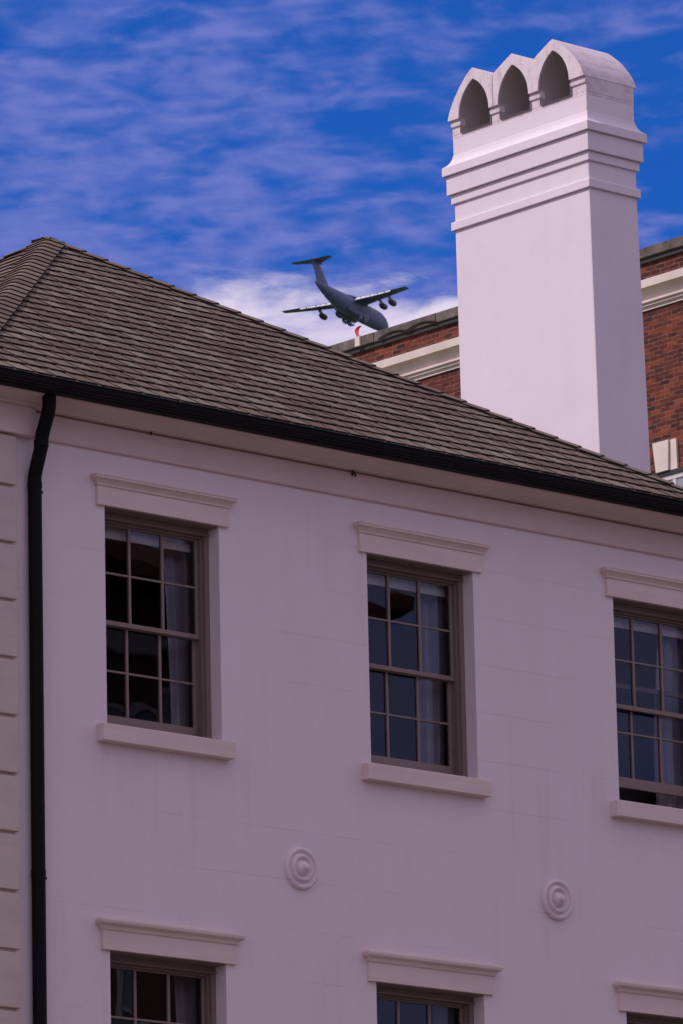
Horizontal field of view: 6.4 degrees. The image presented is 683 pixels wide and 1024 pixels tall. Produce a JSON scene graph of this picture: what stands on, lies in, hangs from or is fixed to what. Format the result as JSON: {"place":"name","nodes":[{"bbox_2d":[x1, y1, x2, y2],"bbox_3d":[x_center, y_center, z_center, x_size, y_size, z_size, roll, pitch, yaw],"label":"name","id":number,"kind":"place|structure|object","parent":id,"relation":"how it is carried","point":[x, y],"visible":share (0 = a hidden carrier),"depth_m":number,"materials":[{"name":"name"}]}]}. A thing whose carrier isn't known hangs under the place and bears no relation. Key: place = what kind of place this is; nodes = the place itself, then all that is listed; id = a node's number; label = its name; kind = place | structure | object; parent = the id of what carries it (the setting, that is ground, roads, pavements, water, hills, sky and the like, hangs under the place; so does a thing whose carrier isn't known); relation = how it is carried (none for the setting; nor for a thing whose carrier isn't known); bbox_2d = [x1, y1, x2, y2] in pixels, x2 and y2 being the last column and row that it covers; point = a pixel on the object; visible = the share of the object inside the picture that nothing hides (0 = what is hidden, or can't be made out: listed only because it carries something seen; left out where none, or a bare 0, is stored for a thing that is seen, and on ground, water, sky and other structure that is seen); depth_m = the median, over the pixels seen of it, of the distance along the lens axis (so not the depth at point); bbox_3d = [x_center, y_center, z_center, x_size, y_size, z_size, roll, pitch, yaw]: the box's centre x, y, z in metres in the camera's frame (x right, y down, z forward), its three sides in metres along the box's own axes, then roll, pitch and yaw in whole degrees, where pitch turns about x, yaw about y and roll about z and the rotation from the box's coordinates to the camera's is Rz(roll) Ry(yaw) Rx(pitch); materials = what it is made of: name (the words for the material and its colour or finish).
{"place":"outdoors","nodes":[
{"label":"outdoors","id":0,"kind":"place"},
{"bbox_2d":[0,237,682,1023],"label":"white house","id":1,"kind":"structure","parent":0,"point":[288,827],"depth_m":47.99,"materials":[{"name":"paint"}]},
{"bbox_2d":[105,526,190,552],"bbox_3d":[-1.569,0.166,47.161,1.103,0.163,0.009,10,-18,-40],"label":"roller blind","id":2,"kind":"object","parent":1,"relation":"attached to","point":[150,540],"visible":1,"depth_m":47.21,"materials":[{"name":"white fabric"}]},
{"bbox_2d":[90,472,238,759],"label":"window","id":3,"kind":"structure","parent":1,"relation":"in","point":[138,710],"depth_m":47.20,"materials":[{"name":"paint"}]},
{"bbox_2d":[95,916,245,1023],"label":"window","id":4,"kind":"structure","parent":1,"relation":"in","point":[141,986],"depth_m":46.39,"materials":[{"name":"paint"}]},
{"bbox_2d":[163,548,191,726],"bbox_3d":[-1.210,1.070,47.456,0.453,2.000,0.107,10,-18,-40],"label":"curtain","id":5,"kind":"object","parent":1,"relation":"hanging from","point":[177,599],"visible":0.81,"depth_m":47.44,"materials":[{"name":"grey fabric"}]},
{"bbox_2d":[173,976,196,1023],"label":"curtain","id":6,"kind":"object","parent":1,"relation":"hanging from","point":[185,996],"visible":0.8,"depth_m":46.78,"materials":[{"name":"grey fabric"}]},
{"bbox_2d":[367,573,444,596],"bbox_3d":[0.438,0.536,48.897,1.103,0.163,0.009,10,-18,-40],"label":"roller blind","id":7,"kind":"object","parent":1,"relation":"attached to","point":[408,585],"visible":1,"depth_m":48.95,"materials":[{"name":"white fabric"}]},
{"bbox_2d":[352,520,491,797],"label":"window","id":8,"kind":"structure","parent":1,"relation":"in","point":[394,615],"depth_m":48.92,"materials":[{"name":"paint"}]},
{"bbox_2d":[362,949,502,1023],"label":"window","id":9,"kind":"structure","parent":1,"relation":"in","point":[396,1004],"depth_m":48.03,"materials":[{"name":"paint"}]},
{"bbox_2d":[419,593,447,765],"bbox_3d":[0.803,1.441,49.195,0.440,2.000,0.120,10,-18,-40],"label":"curtain","id":10,"kind":"object","parent":1,"relation":"hanging from","point":[432,707],"visible":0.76,"depth_m":49.15,"materials":[{"name":"grey fabric"}]},
{"bbox_2d":[433,1006,454,1023],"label":"curtain","id":11,"kind":"object","parent":1,"relation":"hanging from","point":[443,1015],"visible":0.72,"depth_m":48.53,"materials":[{"name":"grey fabric"}]},
{"bbox_2d":[442,39,650,472],"bbox_3d":[2.036,4.917,54.169,0.756,18.708,1.953,10,-18,-40],"label":"chimney","id":12,"kind":"object","parent":1,"relation":"on","point":[540,170],"visible":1,"depth_m":55.49,"materials":[{"name":"paint"}]},
{"bbox_2d":[600,566,682,826],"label":"window","id":13,"kind":"structure","parent":1,"relation":"in","point":[620,583],"depth_m":50.35,"materials":[{"name":"paint"}]},
{"bbox_2d":[613,980,682,1023],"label":"window","id":14,"kind":"structure","parent":1,"relation":"in","point":[636,997],"depth_m":49.48,"materials":[{"name":"paint"}]},
{"bbox_2d":[614,616,682,638],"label":"roller blind","id":15,"kind":"object","parent":1,"relation":"attached to","point":[652,628],"visible":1,"depth_m":50.71,"materials":[{"name":"white fabric"}]},
{"bbox_2d":[654,636,682,808],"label":"curtain","id":16,"kind":"object","parent":1,"relation":"hanging from","point":[672,728],"visible":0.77,"depth_m":50.87,"materials":[{"name":"grey fabric"}]},
{"bbox_2d":[0,0,682,345],"label":"sky","id":17,"kind":"structure","parent":0,"point":[208,149],"materials":[{"name":"blue"}]},
{"bbox_2d":[282,255,408,330],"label":"cargo aircraft","id":18,"kind":"object","parent":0,"point":[350,308],"visible":0.98,"depth_m":2934.53,"materials":[{"name":"grey metal"}]},
{"label":"ground","id":19,"kind":"structure","parent":0,"visible":0},
{"bbox_2d":[329,235,682,486],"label":"brick building","id":20,"kind":"structure","parent":19,"relation":"on","point":[426,353],"depth_m":102.64,"materials":[{"name":"brick"}]},
{"bbox_2d":[354,326,361,346],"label":"warning marker","id":21,"kind":"object","parent":20,"relation":"on","point":[357,339],"visible":1,"depth_m":108.18,"materials":[{"name":"plastic"}]},
{"bbox_2d":[377,320,435,339],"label":"cable","id":22,"kind":"object","parent":20,"relation":"attached to","point":[406,329],"visible":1,"depth_m":107.25,"materials":[{"name":"grey plastic"}]},
{"bbox_2d":[660,471,682,486],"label":"window frame","id":23,"kind":"structure","parent":20,"relation":"in","point":[675,478],"depth_m":101.68,"materials":[{"name":"grey wood"}]}
]}

